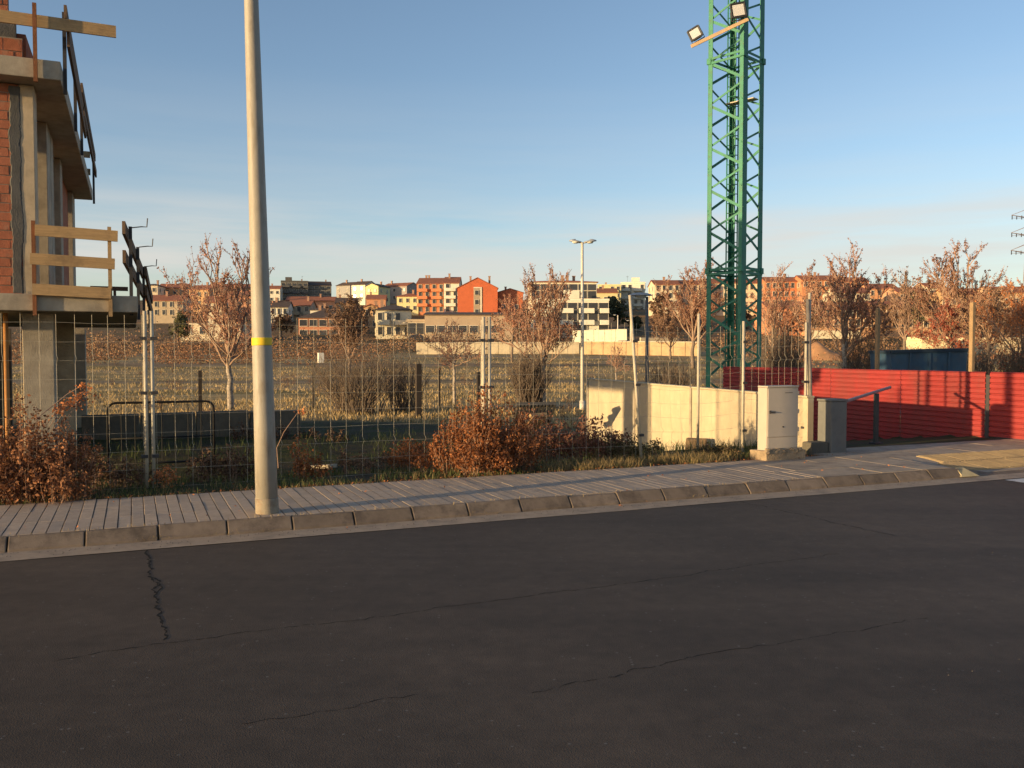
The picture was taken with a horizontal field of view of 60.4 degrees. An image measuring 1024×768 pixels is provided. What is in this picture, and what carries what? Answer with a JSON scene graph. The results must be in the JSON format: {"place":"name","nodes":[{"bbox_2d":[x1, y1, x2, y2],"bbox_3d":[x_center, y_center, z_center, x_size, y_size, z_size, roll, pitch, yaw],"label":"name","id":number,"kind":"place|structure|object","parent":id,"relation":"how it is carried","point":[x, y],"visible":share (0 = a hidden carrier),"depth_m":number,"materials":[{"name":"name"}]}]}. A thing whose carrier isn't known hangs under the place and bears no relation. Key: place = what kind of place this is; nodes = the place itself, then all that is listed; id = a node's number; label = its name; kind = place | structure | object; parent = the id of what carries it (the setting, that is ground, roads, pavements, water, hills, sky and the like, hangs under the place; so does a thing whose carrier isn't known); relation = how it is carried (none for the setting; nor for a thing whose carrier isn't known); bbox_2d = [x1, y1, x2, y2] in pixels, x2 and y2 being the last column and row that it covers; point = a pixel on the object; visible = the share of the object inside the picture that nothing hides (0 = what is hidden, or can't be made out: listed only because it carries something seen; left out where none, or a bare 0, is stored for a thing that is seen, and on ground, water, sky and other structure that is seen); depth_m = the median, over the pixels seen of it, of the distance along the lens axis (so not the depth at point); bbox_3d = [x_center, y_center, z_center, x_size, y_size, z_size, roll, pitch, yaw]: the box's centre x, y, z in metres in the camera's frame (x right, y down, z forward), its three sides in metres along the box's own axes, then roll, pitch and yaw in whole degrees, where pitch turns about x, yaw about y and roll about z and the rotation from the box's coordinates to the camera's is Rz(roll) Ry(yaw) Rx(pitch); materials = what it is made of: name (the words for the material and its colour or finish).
{"place":"outdoors","nodes":[
{"label":"outdoors","id":0,"kind":"place"},
{"bbox_2d":[0,300,1022,504],"bbox_3d":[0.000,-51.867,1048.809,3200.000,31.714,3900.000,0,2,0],"label":"ground","id":1,"kind":"structure","parent":0,"point":[372,429],"depth_m":45.34,"materials":[{"name":"plant"}]},
{"bbox_2d":[3,313,10,458],"bbox_3d":[-6.511,0.488,11.359,0.059,2.800,0.059,0,2,0],"label":"steel prop","id":2,"kind":"object","parent":1,"relation":"on","point":[6,366],"visible":0.66,"depth_m":11.31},
{"bbox_2d":[0,393,107,504],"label":"rusty bush","id":3,"kind":"object","parent":1,"relation":"on","point":[56,473],"visible":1,"depth_m":8.76,"materials":[{"name":"orange plant"}]},
{"bbox_2d":[34,386,100,435],"bbox_3d":[-4.634,0.284,9.182,0.639,0.511,0.208,-1,2,-29],"label":"leafy shoot","id":4,"kind":"object","parent":3,"relation":"on","point":[67,405],"visible":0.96,"depth_m":9.19,"materials":[{"name":"orange plant"}]},
{"bbox_2d":[0,311,148,488],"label":"wire fence","id":5,"kind":"object","parent":1,"relation":"on","point":[145,396],"visible":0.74,"depth_m":9.65,"materials":[{"name":"metal"}]},
{"bbox_2d":[0,0,156,467],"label":"unfinished building","id":6,"kind":"structure","parent":1,"relation":"on","point":[45,182],"depth_m":11.56,"materials":[{"name":"concrete"}]},
{"bbox_2d":[75,452,162,488],"bbox_3d":[-4.332,0.963,9.785,1.022,0.468,0.560,0,2,0],"label":"weed clump","id":7,"kind":"object","parent":1,"relation":"on","point":[114,474],"visible":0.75,"depth_m":9.74,"materials":[{"name":"green plant"}]},
{"bbox_2d":[106,400,215,480],"bbox_3d":[-5.543,0.939,13.944,1.600,1.342,0.608,-1,2,-23],"label":"crowd barrier","id":8,"kind":"object","parent":1,"relation":"on","point":[149,402],"visible":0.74,"depth_m":13.92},
{"bbox_2d":[145,291,193,322],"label":"town house","id":9,"kind":"structure","parent":1,"relation":"on","point":[164,310],"depth_m":239.53,"materials":[{"name":"paint"}]},
{"bbox_2d":[167,311,191,345],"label":"leafy tree","id":10,"kind":"object","parent":1,"relation":"on","point":[180,319],"visible":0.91,"depth_m":149.34,"materials":[{"name":"green plant"}]},
{"bbox_2d":[81,409,299,439],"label":"retaining wall","id":11,"kind":"structure","parent":1,"relation":"on","point":[180,419],"depth_m":17.32,"materials":[{"name":"grey concrete"}]},
{"bbox_2d":[11,335,391,364],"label":"hedge brush","id":12,"kind":"object","parent":1,"relation":"on","point":[187,354],"visible":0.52,"depth_m":92.72,"materials":[{"name":"plant"}]},
{"bbox_2d":[179,312,251,341],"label":"warehouse","id":13,"kind":"structure","parent":1,"relation":"on","point":[198,327],"depth_m":164.75,"materials":[{"name":"metal"}]},
{"bbox_2d":[157,232,277,410],"bbox_3d":[-9.698,-2.021,29.793,3.857,6.187,3.940,0,2,0],"label":"park tree","id":14,"kind":"object","parent":1,"relation":"on","point":[221,297],"visible":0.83,"depth_m":29.82,"materials":[{"name":"brown plant"}]},
{"bbox_2d":[185,440,281,482],"bbox_3d":[-3.276,0.912,10.312,1.147,0.531,0.593,0,2,0],"label":"weed clump","id":15,"kind":"object","parent":1,"relation":"on","point":[233,468],"visible":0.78,"depth_m":10.28,"materials":[{"name":"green plant"}]},
{"bbox_2d":[270,298,293,322],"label":"town house","id":16,"kind":"structure","parent":1,"relation":"on","point":[283,307],"depth_m":240.24,"materials":[{"name":"paint"}]},
{"bbox_2d":[229,422,349,441],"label":"weed clump","id":17,"kind":"object","parent":1,"relation":"on","point":[285,435],"visible":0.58,"depth_m":17.20,"materials":[{"name":"brown plant"}]},
{"bbox_2d":[281,276,307,299],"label":"apartment block","id":18,"kind":"structure","parent":1,"relation":"on","point":[293,288],"depth_m":428.37,"materials":[{"name":"concrete"}]},
{"bbox_2d":[290,296,316,321],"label":"town house","id":19,"kind":"structure","parent":1,"relation":"on","point":[302,307],"depth_m":249.46,"materials":[{"name":"paint"}]},
{"bbox_2d":[287,434,334,480],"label":"weed clump","id":20,"kind":"object","parent":1,"relation":"on","point":[305,465],"visible":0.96,"depth_m":10.33,"materials":[{"name":"orange plant"}]},
{"bbox_2d":[149,311,484,487],"bbox_3d":[-2.164,0.294,10.495,3.964,2.250,0.067,-1,2,-23],"label":"wire fence","id":21,"kind":"object","parent":1,"relation":"on","point":[154,392],"visible":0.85,"depth_m":10.01,"materials":[{"name":"metal"}]},
{"bbox_2d":[308,280,331,296],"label":"apartment block","id":22,"kind":"structure","parent":1,"relation":"on","point":[317,288],"depth_m":433.93,"materials":[{"name":"grey glass"}]},
{"bbox_2d":[297,305,344,334],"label":"town house","id":23,"kind":"structure","parent":1,"relation":"on","point":[306,321],"depth_m":189.51,"materials":[{"name":"paint"}]},
{"bbox_2d":[320,293,375,372],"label":"park tree","id":24,"kind":"object","parent":1,"relation":"on","point":[354,332],"visible":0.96,"depth_m":69.70,"materials":[{"name":"brown plant"}]},
{"bbox_2d":[304,337,407,414],"bbox_3d":[-5.025,-0.275,29.088,3.585,2.757,3.056,0,2,0],"label":"bare bush","id":25,"kind":"object","parent":1,"relation":"on","point":[369,399],"visible":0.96,"depth_m":28.80,"materials":[{"name":"plant"}]},
{"bbox_2d":[335,448,391,473],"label":"weed clump","id":26,"kind":"object","parent":1,"relation":"on","point":[362,465],"visible":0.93,"depth_m":11.11,"materials":[{"name":"green plant"}]},
{"bbox_2d":[15,428,757,490],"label":"lot grass","id":27,"kind":"structure","parent":1,"relation":"on","point":[347,434],"depth_m":15.51,"materials":[{"name":"plant"}]},
{"bbox_2d":[374,299,412,338],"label":"villa","id":28,"kind":"object","parent":1,"relation":"on","point":[391,317],"visible":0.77,"depth_m":177.62,"materials":[{"name":"white paint"}]},
{"bbox_2d":[386,281,416,303],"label":"town house","id":29,"kind":"structure","parent":1,"relation":"on","point":[397,289],"depth_m":388.68,"materials":[{"name":"paint"}]},
{"bbox_2d":[374,346,433,412],"bbox_3d":[-3.811,-0.201,30.488,2.205,2.502,2.074,0,2,0],"label":"bare bush","id":30,"kind":"object","parent":1,"relation":"on","point":[398,392],"visible":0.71,"depth_m":30.32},
{"bbox_2d":[0,443,808,504],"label":"verge grass","id":31,"kind":"structure","parent":1,"relation":"on","point":[451,472],"depth_m":10.31,"materials":[{"name":"plant"}]},
{"bbox_2d":[379,437,433,470],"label":"weed clump","id":32,"kind":"object","parent":1,"relation":"on","point":[399,458],"visible":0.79,"depth_m":11.33,"materials":[{"name":"plant"}]},
{"bbox_2d":[396,290,418,314],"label":"town house","id":33,"kind":"structure","parent":1,"relation":"on","point":[409,300],"depth_m":289.21,"materials":[{"name":"paint"}]},
{"bbox_2d":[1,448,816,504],"bbox_3d":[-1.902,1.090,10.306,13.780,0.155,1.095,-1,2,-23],"label":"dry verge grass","id":34,"kind":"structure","parent":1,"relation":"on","point":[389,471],"depth_m":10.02,"materials":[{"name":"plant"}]},
{"bbox_2d":[415,364,421,417],"bbox_3d":[-2.873,0.266,27.027,0.164,1.760,0.162,-1,2,-23],"label":"stake","id":35,"kind":"object","parent":1,"relation":"on","point":[418,387],"visible":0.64,"depth_m":26.96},
{"bbox_2d":[416,275,443,314],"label":"apartment block","id":36,"kind":"structure","parent":1,"relation":"on","point":[430,294],"depth_m":289.06,"materials":[{"name":"paint"}]},
{"bbox_2d":[443,274,461,311],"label":"apartment block","id":37,"kind":"structure","parent":1,"relation":"on","point":[451,284],"depth_m":281.12,"materials":[{"name":"paint"}]},
{"bbox_2d":[424,317,487,403],"bbox_3d":[-2.142,-0.847,34.026,2.546,3.475,2.434,0,2,0],"label":"park tree","id":38,"kind":"object","parent":1,"relation":"on","point":[449,350],"visible":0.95,"depth_m":33.95,"materials":[{"name":"brown plant"}]},
{"bbox_2d":[423,312,511,339],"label":"warehouse","id":39,"kind":"structure","parent":1,"relation":"on","point":[468,320],"depth_m":171.65,"materials":[{"name":"beige concrete"}]},
{"bbox_2d":[457,276,498,311],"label":"apartment block","id":40,"kind":"structure","parent":1,"relation":"on","point":[477,294],"depth_m":261.18,"materials":[{"name":"paint"}]},
{"bbox_2d":[410,380,550,476],"bbox_3d":[-0.354,0.538,10.885,1.801,1.178,0.970,-1,2,-14],"label":"rusty bush","id":41,"kind":"object","parent":1,"relation":"on","point":[484,452],"visible":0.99,"depth_m":10.88,"materials":[{"name":"orange plant"}]},
{"bbox_2d":[416,342,578,353],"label":"boundary wall","id":42,"kind":"structure","parent":1,"relation":"on","point":[496,348],"depth_m":122.73,"materials":[{"name":"concrete"}]},
{"bbox_2d":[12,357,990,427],"bbox_3d":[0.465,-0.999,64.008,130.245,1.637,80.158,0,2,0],"label":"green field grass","id":43,"kind":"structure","parent":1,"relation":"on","point":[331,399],"depth_m":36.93,"materials":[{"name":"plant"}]},
{"bbox_2d":[13,357,1002,420],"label":"dry weeds","id":44,"kind":"object","parent":1,"relation":"on","point":[287,384],"visible":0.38,"depth_m":47.39,"materials":[{"name":"brown plant"}]},
{"bbox_2d":[498,287,523,313],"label":"apartment block","id":45,"kind":"structure","parent":1,"relation":"on","point":[511,292],"depth_m":265.21,"materials":[{"name":"paint"}]},
{"bbox_2d":[0,467,1023,561],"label":"kerb","id":46,"kind":"structure","parent":1,"relation":"on","point":[42,541],"depth_m":8.45,"materials":[{"name":"concrete"}]},
{"bbox_2d":[493,294,530,361],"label":"park tree","id":47,"kind":"object","parent":1,"relation":"on","point":[509,315],"visible":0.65,"depth_m":91.80,"materials":[{"name":"brown plant"}]},
{"bbox_2d":[12,317,1020,356],"bbox_3d":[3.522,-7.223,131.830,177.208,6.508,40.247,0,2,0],"label":"scrub","id":48,"kind":"object","parent":1,"relation":"on","point":[304,343],"visible":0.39,"depth_m":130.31,"materials":[{"name":"plant"}]},
{"bbox_2d":[506,345,554,409],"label":"bare bush","id":49,"kind":"object","parent":1,"relation":"on","point":[531,393],"visible":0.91,"depth_m":30.79,"materials":[{"name":"plant"}]},
{"bbox_2d":[486,263,579,409],"bbox_3d":[0.726,-1.605,31.032,3.321,5.237,3.124,0,2,0],"label":"park tree","id":50,"kind":"object","parent":1,"relation":"on","point":[548,342],"visible":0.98,"depth_m":30.79,"materials":[{"name":"brown plant"}]},
{"bbox_2d":[513,402,555,423],"bbox_3d":[0.445,0.585,17.653,0.800,0.466,0.502,0,2,-12],"label":"wooden pallet","id":51,"kind":"object","parent":1,"relation":"on","point":[543,405],"visible":0.54,"depth_m":17.50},
{"bbox_2d":[487,317,637,467],"bbox_3d":[0.719,0.249,11.736,2.235,2.250,0.067,-1,2,-23],"label":"wire fence","id":52,"kind":"object","parent":1,"relation":"on","point":[489,341],"visible":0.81,"depth_m":11.67,"materials":[{"name":"metal"}]},
{"bbox_2d":[528,275,597,329],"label":"apartment block","id":53,"kind":"structure","parent":1,"relation":"on","point":[590,289],"depth_m":195.41,"materials":[{"name":"paint"}]},
{"bbox_2d":[531,287,608,336],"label":"apartment block","id":54,"kind":"structure","parent":1,"relation":"on","point":[596,313],"depth_m":181.57,"materials":[{"name":"paint"}]},
{"bbox_2d":[505,403,636,462],"bbox_3d":[0.847,0.674,12.376,1.969,0.837,0.792,0,2,-7],"label":"rusty bush","id":55,"kind":"object","parent":1,"relation":"on","point":[581,441],"visible":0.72,"depth_m":12.27,"materials":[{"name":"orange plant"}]},
{"bbox_2d":[569,239,596,409],"bbox_3d":[2.482,-2.046,30.946,0.980,6.077,0.280,0,2,0],"label":"street lamp","id":56,"kind":"object","parent":1,"relation":"on","point":[582,401],"visible":0.95,"depth_m":30.89,"materials":[{"name":"metal"}]},
{"bbox_2d":[573,329,626,342],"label":"boundary wall","id":57,"kind":"structure","parent":1,"relation":"on","point":[607,335],"depth_m":147.38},
{"bbox_2d":[607,296,628,328],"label":"leafy tree","id":58,"kind":"object","parent":1,"relation":"on","point":[617,308],"visible":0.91,"depth_m":198.06,"materials":[{"name":"green plant"}]},
{"bbox_2d":[600,434,663,459],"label":"weed clump","id":59,"kind":"object","parent":1,"relation":"on","point":[621,451],"visible":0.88,"depth_m":12.36,"materials":[{"name":"brown plant"}]},
{"bbox_2d":[621,276,645,308],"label":"apartment block","id":60,"kind":"structure","parent":1,"relation":"on","point":[635,285],"depth_m":338.78,"materials":[{"name":"paint"}]},
{"bbox_2d":[534,447,740,471],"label":"straw grass","id":61,"kind":"structure","parent":1,"relation":"on","point":[608,464],"depth_m":11.47,"materials":[{"name":"plant"}]},
{"bbox_2d":[584,341,696,355],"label":"boundary wall","id":62,"kind":"structure","parent":1,"relation":"on","point":[597,347],"depth_m":118.16,"materials":[{"name":"concrete"}]},
{"bbox_2d":[630,293,651,382],"bbox_3d":[3.643,-0.665,24.992,0.680,3.853,0.440,0,2,0],"label":"street lamp","id":63,"kind":"object","parent":1,"relation":"on","point":[640,295],"visible":0.76,"depth_m":24.93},
{"bbox_2d":[649,291,677,337],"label":"leafy tree","id":64,"kind":"object","parent":1,"relation":"on","point":[659,298],"visible":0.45,"depth_m":149.23,"materials":[{"name":"brown plant"}]},
{"bbox_2d":[647,277,680,316],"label":"apartment block","id":65,"kind":"structure","parent":1,"relation":"on","point":[653,290],"depth_m":279.34,"materials":[{"name":"paint"}]},
{"bbox_2d":[649,301,688,358],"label":"park tree","id":66,"kind":"object","parent":1,"relation":"on","point":[661,330],"visible":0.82,"depth_m":104.55,"materials":[{"name":"brown plant"}]},
{"bbox_2d":[649,355,701,386],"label":"bare bush","id":67,"kind":"object","parent":1,"relation":"on","point":[674,380],"visible":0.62,"depth_m":33.87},
{"bbox_2d":[628,295,741,459],"bbox_3d":[2.482,0.056,12.489,1.922,2.583,0.067,-1,2,-23],"label":"wire fence","id":68,"kind":"object","parent":1,"relation":"on","point":[636,385],"visible":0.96,"depth_m":12.19,"materials":[{"name":"metal"}]},
{"bbox_2d":[653,256,726,368],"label":"park tree","id":69,"kind":"object","parent":1,"relation":"on","point":[695,301],"visible":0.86,"depth_m":74.77,"materials":[{"name":"brown plant"}]},
{"bbox_2d":[696,314,699,448],"bbox_3d":[2.889,0.132,13.651,0.044,2.443,0.044,0,2,0],"label":"fence post","id":70,"kind":"object","parent":1,"relation":"on","point":[698,369],"visible":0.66,"depth_m":13.62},
{"bbox_2d":[587,378,814,450],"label":"concrete wall","id":71,"kind":"structure","parent":1,"relation":"on","point":[676,420],"depth_m":16.50,"materials":[{"name":"concrete"}]},
{"bbox_2d":[686,442,743,456],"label":"weed clump","id":72,"kind":"object","parent":1,"relation":"on","point":[726,449],"visible":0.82,"depth_m":12.62,"materials":[{"name":"green plant"}]},
{"bbox_2d":[706,277,756,315],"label":"apartment block","id":73,"kind":"structure","parent":1,"relation":"on","point":[749,288],"depth_m":287.19,"materials":[{"name":"paint"}]},
{"bbox_2d":[705,0,765,387],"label":"crane mast","id":74,"kind":"object","parent":1,"relation":"on","point":[742,160],"visible":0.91,"depth_m":26.70,"materials":[{"name":"metal"}]},
{"bbox_2d":[740,321,807,453],"bbox_3d":[3.927,0.198,13.144,1.249,2.250,0.069,-1,2,-26],"label":"wire fence","id":75,"kind":"object","parent":1,"relation":"on","point":[743,382],"visible":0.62,"depth_m":12.93,"materials":[{"name":"metal"}]},
{"bbox_2d":[756,274,797,300],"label":"apartment block","id":76,"kind":"structure","parent":1,"relation":"on","point":[793,287],"depth_m":279.13,"materials":[{"name":"paint"}]},
{"bbox_2d":[750,385,804,460],"bbox_3d":[3.702,0.549,12.226,0.713,1.055,0.385,-1,2,-24],"label":"utility cabinet","id":77,"kind":"object","parent":1,"relation":"on","point":[778,412],"visible":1,"depth_m":12.11,"materials":[{"name":"concrete"}]},
{"bbox_2d":[748,261,811,363],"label":"park tree","id":78,"kind":"object","parent":1,"relation":"on","point":[773,313],"visible":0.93,"depth_m":69.61,"materials":[{"name":"brown plant"}]},
{"bbox_2d":[752,317,814,382],"bbox_3d":[10.380,-0.922,33.986,2.468,3.590,2.132,1,2,21],"label":"bare bush","id":79,"kind":"object","parent":1,"relation":"on","point":[780,363],"visible":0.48,"depth_m":33.83,"materials":[{"name":"plant"}]},
{"bbox_2d":[806,299,813,440],"bbox_3d":[4.548,0.001,13.424,0.159,2.584,0.059,0,2,0],"label":"fence post","id":80,"kind":"object","parent":1,"relation":"on","point":[809,358],"visible":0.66,"depth_m":13.38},
{"bbox_2d":[787,282,833,340],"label":"park tree","id":81,"kind":"object","parent":1,"relation":"on","point":[818,323],"visible":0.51,"depth_m":89.70,"materials":[{"name":"brown plant"}]},
{"bbox_2d":[793,272,836,301],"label":"apartment block","id":82,"kind":"structure","parent":1,"relation":"on","point":[800,287],"depth_m":275.38,"materials":[{"name":"paint"}]},
{"bbox_2d":[802,398,847,454],"bbox_3d":[4.616,0.675,13.021,0.632,0.905,0.304,-1,2,-23],"label":"utility cabinet","id":83,"kind":"object","parent":1,"relation":"on","point":[832,418],"visible":0.72,"depth_m":12.95,"materials":[{"name":"metal"}]},
{"bbox_2d":[799,342,863,360],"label":"earth bank","id":84,"kind":"structure","parent":1,"relation":"on","point":[819,348],"depth_m":96.80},
{"bbox_2d":[798,238,895,368],"bbox_3d":[13.687,-2.595,35.672,3.485,6.787,3.725,-1,2,-23],"label":"park tree","id":85,"kind":"object","parent":1,"relation":"on","point":[849,298],"visible":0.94,"depth_m":35.69,"materials":[{"name":"brown plant"}]},
{"bbox_2d":[835,324,895,368],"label":"bare bush","id":86,"kind":"object","parent":1,"relation":"on","point":[859,361],"visible":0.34,"depth_m":35.83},
{"bbox_2d":[846,386,890,443],"bbox_3d":[5.664,0.577,14.101,0.194,1.022,2.443,2,3,42],"label":"handrail","id":87,"kind":"object","parent":1,"relation":"on","point":[876,418],"visible":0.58,"depth_m":14.42,"materials":[{"name":"metal"}]},
{"bbox_2d":[723,366,1023,440],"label":"metal hoarding","id":88,"kind":"object","parent":1,"relation":"on","point":[937,403],"visible":0.56,"depth_m":16.89,"materials":[{"name":"metal"}]},
{"bbox_2d":[875,308,879,369],"bbox_3d":[8.919,-0.269,21.504,0.085,3.169,0.085,-1,2,-23],"label":"wooden post","id":89,"kind":"object","parent":1,"relation":"on","point":[877,338],"visible":0.45,"depth_m":21.44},
{"bbox_2d":[878,265,929,349],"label":"park tree","id":90,"kind":"object","parent":1,"relation":"on","point":[906,307],"visible":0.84,"depth_m":59.66,"materials":[{"name":"brown plant"}]},
{"bbox_2d":[865,297,942,336],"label":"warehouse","id":91,"kind":"structure","parent":1,"relation":"on","point":[896,333],"depth_m":182.71,"materials":[{"name":"concrete"}]},
{"bbox_2d":[868,348,968,411],"bbox_3d":[12.779,-0.006,27.768,2.434,2.243,1.720,0,2,0],"label":"waste skip","id":92,"kind":"object","parent":1,"relation":"on","point":[946,359],"visible":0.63,"depth_m":26.95,"materials":[{"name":"blue paint"}]},
{"bbox_2d":[905,297,994,348],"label":"park tree","id":93,"kind":"object","parent":1,"relation":"on","point":[945,328],"visible":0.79,"depth_m":47.82,"materials":[{"name":"plant"}]},
{"bbox_2d":[905,237,1007,347],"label":"park tree","id":94,"kind":"object","parent":1,"relation":"on","point":[956,292],"visible":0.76,"depth_m":49.80,"materials":[{"name":"brown plant"}]},
{"bbox_2d":[968,302,975,371],"bbox_3d":[9.921,-0.326,19.001,0.090,2.864,0.090,-1,2,-23],"label":"wooden post","id":95,"kind":"object","parent":1,"relation":"on","point":[972,320],"visible":0.56,"depth_m":18.94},
{"bbox_2d":[964,340,999,396],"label":"bare bush","id":96,"kind":"object","parent":1,"relation":"on","point":[983,367],"visible":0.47,"depth_m":39.70,"materials":[{"name":"brown plant"}]},
{"bbox_2d":[950,284,1022,372],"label":"park tree","id":97,"kind":"object","parent":1,"relation":"on","point":[988,335],"visible":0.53,"depth_m":45.88,"materials":[{"name":"brown plant"}]},
{"bbox_2d":[973,277,1023,356],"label":"park tree","id":98,"kind":"object","parent":1,"relation":"on","point":[1019,310],"visible":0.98,"depth_m":42.11,"materials":[{"name":"brown plant"}]},
{"bbox_2d":[984,330,1023,372],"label":"bare bush","id":99,"kind":"object","parent":1,"relation":"on","point":[1014,364],"visible":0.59,"depth_m":35.87,"materials":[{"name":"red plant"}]},
{"bbox_2d":[0,478,1023,767],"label":"road","id":100,"kind":"structure","parent":0,"point":[872,628],"depth_m":4.82,"materials":[{"name":"asphalt"}]},
{"bbox_2d":[0,472,1023,561],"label":"gutter","id":101,"kind":"object","parent":100,"relation":"on","point":[37,554],"visible":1,"depth_m":8.32,"materials":[{"name":"concrete"}]},
{"bbox_2d":[0,439,1023,548],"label":"pavement","id":102,"kind":"structure","parent":0,"point":[981,455],"depth_m":9.61,"materials":[{"name":"concrete"}]},
{"bbox_2d":[244,0,278,515],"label":"lamp pole","id":103,"kind":"object","parent":102,"relation":"on","point":[266,496],"visible":0.98,"depth_m":7.96,"materials":[{"name":"metal"}]},
{"bbox_2d":[0,453,904,527],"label":"fallen leaves","id":104,"kind":"object","parent":102,"relation":"on","point":[279,486],"visible":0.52,"depth_m":10.13,"materials":[{"name":"orange plant"}]},
{"bbox_2d":[9,0,1023,299],"label":"sky","id":105,"kind":"structure","parent":0,"point":[406,141],"materials":[{"name":"blue"}]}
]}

